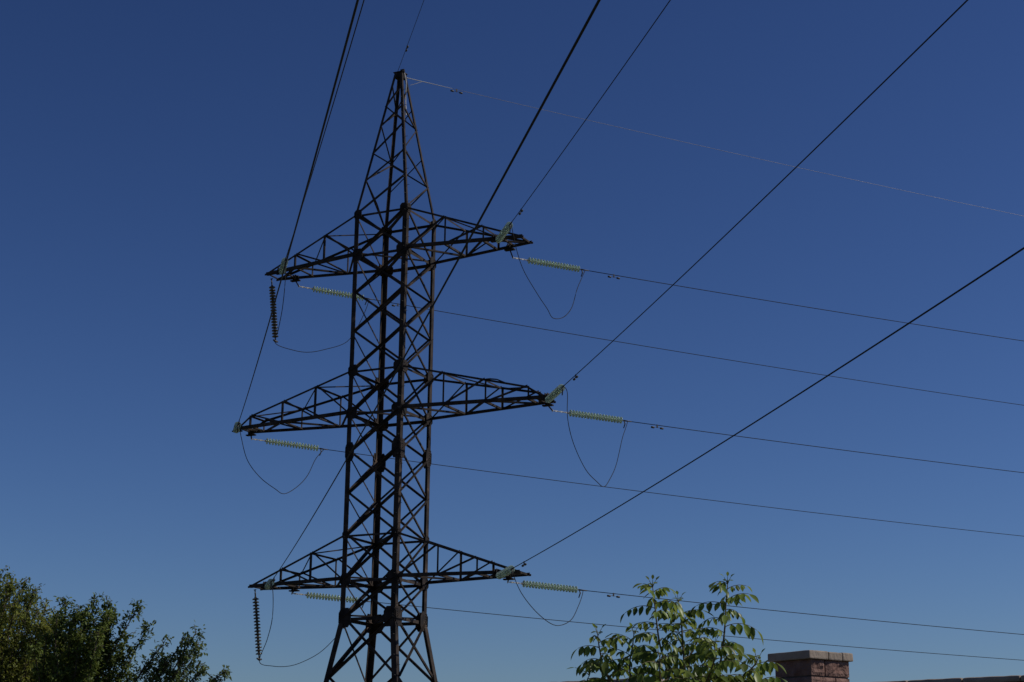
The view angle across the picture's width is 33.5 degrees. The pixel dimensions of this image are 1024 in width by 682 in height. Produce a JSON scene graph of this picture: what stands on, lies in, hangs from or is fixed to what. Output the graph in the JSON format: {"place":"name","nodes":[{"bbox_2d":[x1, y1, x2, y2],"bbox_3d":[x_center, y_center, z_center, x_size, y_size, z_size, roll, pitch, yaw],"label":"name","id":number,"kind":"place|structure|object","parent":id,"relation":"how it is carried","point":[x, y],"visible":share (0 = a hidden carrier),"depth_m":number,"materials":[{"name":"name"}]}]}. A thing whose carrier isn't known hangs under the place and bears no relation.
{"place":"outdoors","nodes":[
{"label":"outdoors","id":0,"kind":"place"},
{"bbox_2d":[0,0,1023,681],"label":"sky","id":1,"kind":"structure","parent":0,"point":[157,156],"materials":[{"name":"blue"}]},
{"bbox_2d":[768,650,852,681],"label":"stone pillar","id":2,"kind":"structure","parent":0,"point":[811,666],"depth_m":14.21,"materials":[{"name":"brown brick"}]},
{"bbox_2d":[883,675,1023,681],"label":"boundary wall","id":3,"kind":"structure","parent":0,"point":[1015,678],"depth_m":13.53,"materials":[{"name":"stone"}]},
{"bbox_3d":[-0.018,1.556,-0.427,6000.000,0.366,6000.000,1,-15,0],"label":"ground","id":4,"kind":"structure","parent":0,"visible":0},
{"bbox_2d":[0,565,68,681],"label":"elm tree","id":5,"kind":"object","parent":4,"relation":"on","point":[15,666],"visible":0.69,"depth_m":34.13,"materials":[{"name":"green plant"}]},
{"bbox_2d":[21,592,155,681],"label":"poplar tree","id":6,"kind":"object","parent":4,"relation":"on","point":[84,660],"visible":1,"depth_m":32.16,"materials":[{"name":"green plant"}]},
{"bbox_2d":[123,620,231,681],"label":"maple tree","id":7,"kind":"object","parent":4,"relation":"on","point":[164,666],"visible":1,"depth_m":30.56,"materials":[{"name":"green plant"}]},
{"bbox_2d":[232,69,555,681],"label":"lattice tower","id":8,"kind":"structure","parent":4,"relation":"on","point":[375,623],"depth_m":66.74,"materials":[{"name":"metal"}]},
{"bbox_2d":[233,422,240,432],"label":"insulator string","id":9,"kind":"object","parent":8,"relation":"attached to","point":[236,429],"visible":0.92,"depth_m":67.14,"materials":[{"name":"glass"}]},
{"bbox_2d":[239,0,358,420],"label":"power line","id":10,"kind":"object","parent":9,"relation":"attached to","point":[341,60],"visible":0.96,"depth_m":24.54,"materials":[{"name":"metal"}]},
{"bbox_2d":[252,589,261,660],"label":"insulator string","id":11,"kind":"object","parent":8,"relation":"hanging from","point":[257,627],"visible":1,"depth_m":67.37,"materials":[{"name":"brown glass"}]},
{"bbox_2d":[264,579,273,589],"bbox_3d":[-9.364,9.474,65.583,0.268,0.440,3.030,4,-13,-10],"label":"insulator string","id":12,"kind":"object","parent":8,"relation":"attached to","point":[268,586],"visible":0.9,"depth_m":64.62,"materials":[{"name":"glass"}]},
{"bbox_2d":[271,0,600,581],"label":"power line","id":13,"kind":"object","parent":12,"relation":"attached to","point":[538,111],"visible":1,"depth_m":20.40,"materials":[{"name":"metal"}]},
{"bbox_2d":[269,278,278,342],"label":"insulator string","id":14,"kind":"object","parent":8,"relation":"hanging from","point":[274,319],"visible":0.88,"depth_m":70.79,"materials":[{"name":"brown glass"}]},
{"bbox_2d":[279,258,287,274],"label":"insulator string","id":15,"kind":"object","parent":8,"relation":"attached to","point":[281,268],"visible":0.74,"depth_m":68.67,"materials":[{"name":"glass"}]},
{"bbox_2d":[285,0,364,258],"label":"power line","id":16,"kind":"object","parent":15,"relation":"attached to","point":[335,96],"visible":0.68,"depth_m":45.33,"materials":[{"name":"metal"}]},
{"bbox_2d":[251,438,327,455],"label":"insulator string","id":17,"kind":"object","parent":8,"relation":"attached to","point":[296,445],"visible":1,"depth_m":70.97,"materials":[{"name":"glass"}]},
{"bbox_2d":[239,425,323,493],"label":"jumper wire","id":18,"kind":"object","parent":17,"relation":"hanging from","point":[266,482],"visible":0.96,"depth_m":68.17,"materials":[{"name":"metal"}]},
{"bbox_2d":[328,449,1019,535],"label":"power line","id":19,"kind":"object","parent":17,"relation":"attached to","point":[688,497],"visible":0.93,"depth_m":78.29,"materials":[{"name":"metal"}]},
{"bbox_2d":[291,592,370,607],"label":"insulator string","id":20,"kind":"object","parent":8,"relation":"attached to","point":[329,597],"visible":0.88,"depth_m":68.16,"materials":[{"name":"glass"}]},
{"bbox_2d":[259,582,334,666],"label":"jumper wire","id":21,"kind":"object","parent":20,"relation":"hanging from","point":[267,639],"visible":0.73,"depth_m":67.07,"materials":[{"name":"metal"}]},
{"bbox_2d":[379,602,1023,660],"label":"power line","id":22,"kind":"object","parent":20,"relation":"attached to","point":[709,634],"visible":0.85,"depth_m":75.41,"materials":[{"name":"metal"}]},
{"bbox_2d":[298,286,372,304],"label":"insulator string","id":23,"kind":"object","parent":8,"relation":"attached to","point":[331,291],"visible":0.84,"depth_m":72.14,"materials":[{"name":"glass"}]},
{"bbox_2d":[274,257,369,352],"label":"jumper wire","id":24,"kind":"object","parent":23,"relation":"hanging from","point":[281,315],"visible":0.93,"depth_m":70.42,"materials":[{"name":"metal"}]},
{"bbox_2d":[373,299,1020,404],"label":"power line","id":25,"kind":"object","parent":23,"relation":"attached to","point":[701,355],"visible":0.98,"depth_m":79.01,"materials":[{"name":"metal"}]},
{"bbox_2d":[398,1,423,69],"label":"shield wire","id":26,"kind":"object","parent":8,"relation":"attached to","point":[411,33],"visible":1,"depth_m":66.56,"materials":[{"name":"metal"}]},
{"bbox_2d":[495,222,512,242],"bbox_3d":[-0.297,-4.057,64.733,0.268,0.440,3.033,4,-12,-10],"label":"insulator string","id":27,"kind":"object","parent":8,"relation":"attached to","point":[503,233],"visible":1,"depth_m":64.45,"materials":[{"name":"glass"}]},
{"bbox_2d":[512,0,670,221],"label":"power line","id":28,"kind":"object","parent":27,"relation":"attached to","point":[596,104],"visible":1,"depth_m":50.07,"materials":[{"name":"metal"}]},
{"bbox_2d":[496,565,514,578],"bbox_3d":[-0.239,8.414,61.213,0.268,0.440,3.028,4,-14,-11],"label":"insulator string","id":29,"kind":"object","parent":8,"relation":"attached to","point":[506,571],"visible":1,"depth_m":60.81,"materials":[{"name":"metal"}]},
{"bbox_2d":[514,247,1023,567],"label":"power line","id":30,"kind":"object","parent":29,"relation":"attached to","point":[974,280],"visible":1,"depth_m":32.23,"materials":[{"name":"metal"}]},
{"bbox_2d":[507,580,586,597],"bbox_3d":[1.337,9.342,64.139,3.330,0.440,0.268,10,-18,-22],"label":"insulator string","id":31,"kind":"object","parent":8,"relation":"attached to","point":[551,586],"visible":0.99,"depth_m":64.14,"materials":[{"name":"glass"}]},
{"bbox_2d":[513,569,582,625],"bbox_3d":[1.367,9.499,62.139,0.038,1.699,5.711,-7,-17,27],"label":"jumper wire","id":32,"kind":"object","parent":31,"relation":"hanging from","point":[539,614],"visible":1,"depth_m":61.62,"materials":[{"name":"metal"}]},
{"bbox_2d":[587,590,1023,634],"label":"power line","id":33,"kind":"object","parent":31,"relation":"attached to","point":[806,613],"visible":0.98,"depth_m":68.70,"materials":[{"name":"metal"}]},
{"bbox_2d":[512,257,588,276],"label":"insulator string","id":34,"kind":"object","parent":8,"relation":"attached to","point":[552,264],"visible":1,"depth_m":67.96,"materials":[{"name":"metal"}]},
{"bbox_2d":[511,224,584,318],"bbox_3d":[1.443,-2.312,65.644,0.036,2.828,6.151,-8,-17,28],"label":"jumper wire","id":35,"kind":"object","parent":34,"relation":"hanging from","point":[535,290],"visible":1,"depth_m":64.83,"materials":[{"name":"metal"}]},
{"bbox_2d":[589,270,1022,340],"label":"power line","id":36,"kind":"object","parent":34,"relation":"attached to","point":[802,306],"visible":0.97,"depth_m":72.59,"materials":[{"name":"metal"}]},
{"bbox_2d":[545,384,564,402],"bbox_3d":[1.573,2.003,62.077,0.268,0.440,3.029,4,-14,-11],"label":"insulator string","id":37,"kind":"object","parent":8,"relation":"attached to","point":[555,393],"visible":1,"depth_m":61.79,"materials":[{"name":"glass"}]},
{"bbox_2d":[564,387,627,486],"bbox_3d":[3.157,3.821,63.080,0.038,3.049,6.168,-7,-17,25],"label":"jumper wire","id":38,"kind":"object","parent":37,"relation":"hanging from","point":[576,450],"visible":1,"depth_m":61.81,"materials":[{"name":"metal"}]},
{"bbox_2d":[564,0,967,385],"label":"power line","id":39,"kind":"object","parent":37,"relation":"attached to","point":[933,33],"visible":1,"depth_m":38.13,"materials":[{"name":"metal"}]},
{"bbox_2d":[552,410,631,427],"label":"insulator string","id":40,"kind":"object","parent":8,"relation":"attached to","point":[594,416],"visible":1,"depth_m":65.53,"materials":[{"name":"glass"}]},
{"bbox_2d":[632,421,1023,472],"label":"power line","id":41,"kind":"object","parent":40,"relation":"attached to","point":[825,447],"visible":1,"depth_m":69.69,"materials":[{"name":"metal"}]},
{"bbox_2d":[452,88,1021,215],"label":"shield wire","id":42,"kind":"object","parent":8,"relation":"attached to","point":[730,152],"visible":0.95,"depth_m":76.96,"materials":[{"name":"metal"}]},
{"bbox_2d":[408,78,451,88],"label":"dead end grip","id":43,"kind":"object","parent":42,"relation":"attached to","point":[425,82],"visible":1,"depth_m":71.30,"materials":[{"name":"metal"}]},
{"bbox_2d":[563,678,664,681],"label":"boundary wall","id":44,"kind":"structure","parent":4,"relation":"on","point":[613,679],"depth_m":13.98,"materials":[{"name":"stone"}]},
{"bbox_2d":[567,572,786,681],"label":"walnut sapling","id":45,"kind":"object","parent":4,"relation":"on","point":[712,669],"visible":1,"depth_m":11.29,"materials":[{"name":"green plant"}]}
]}

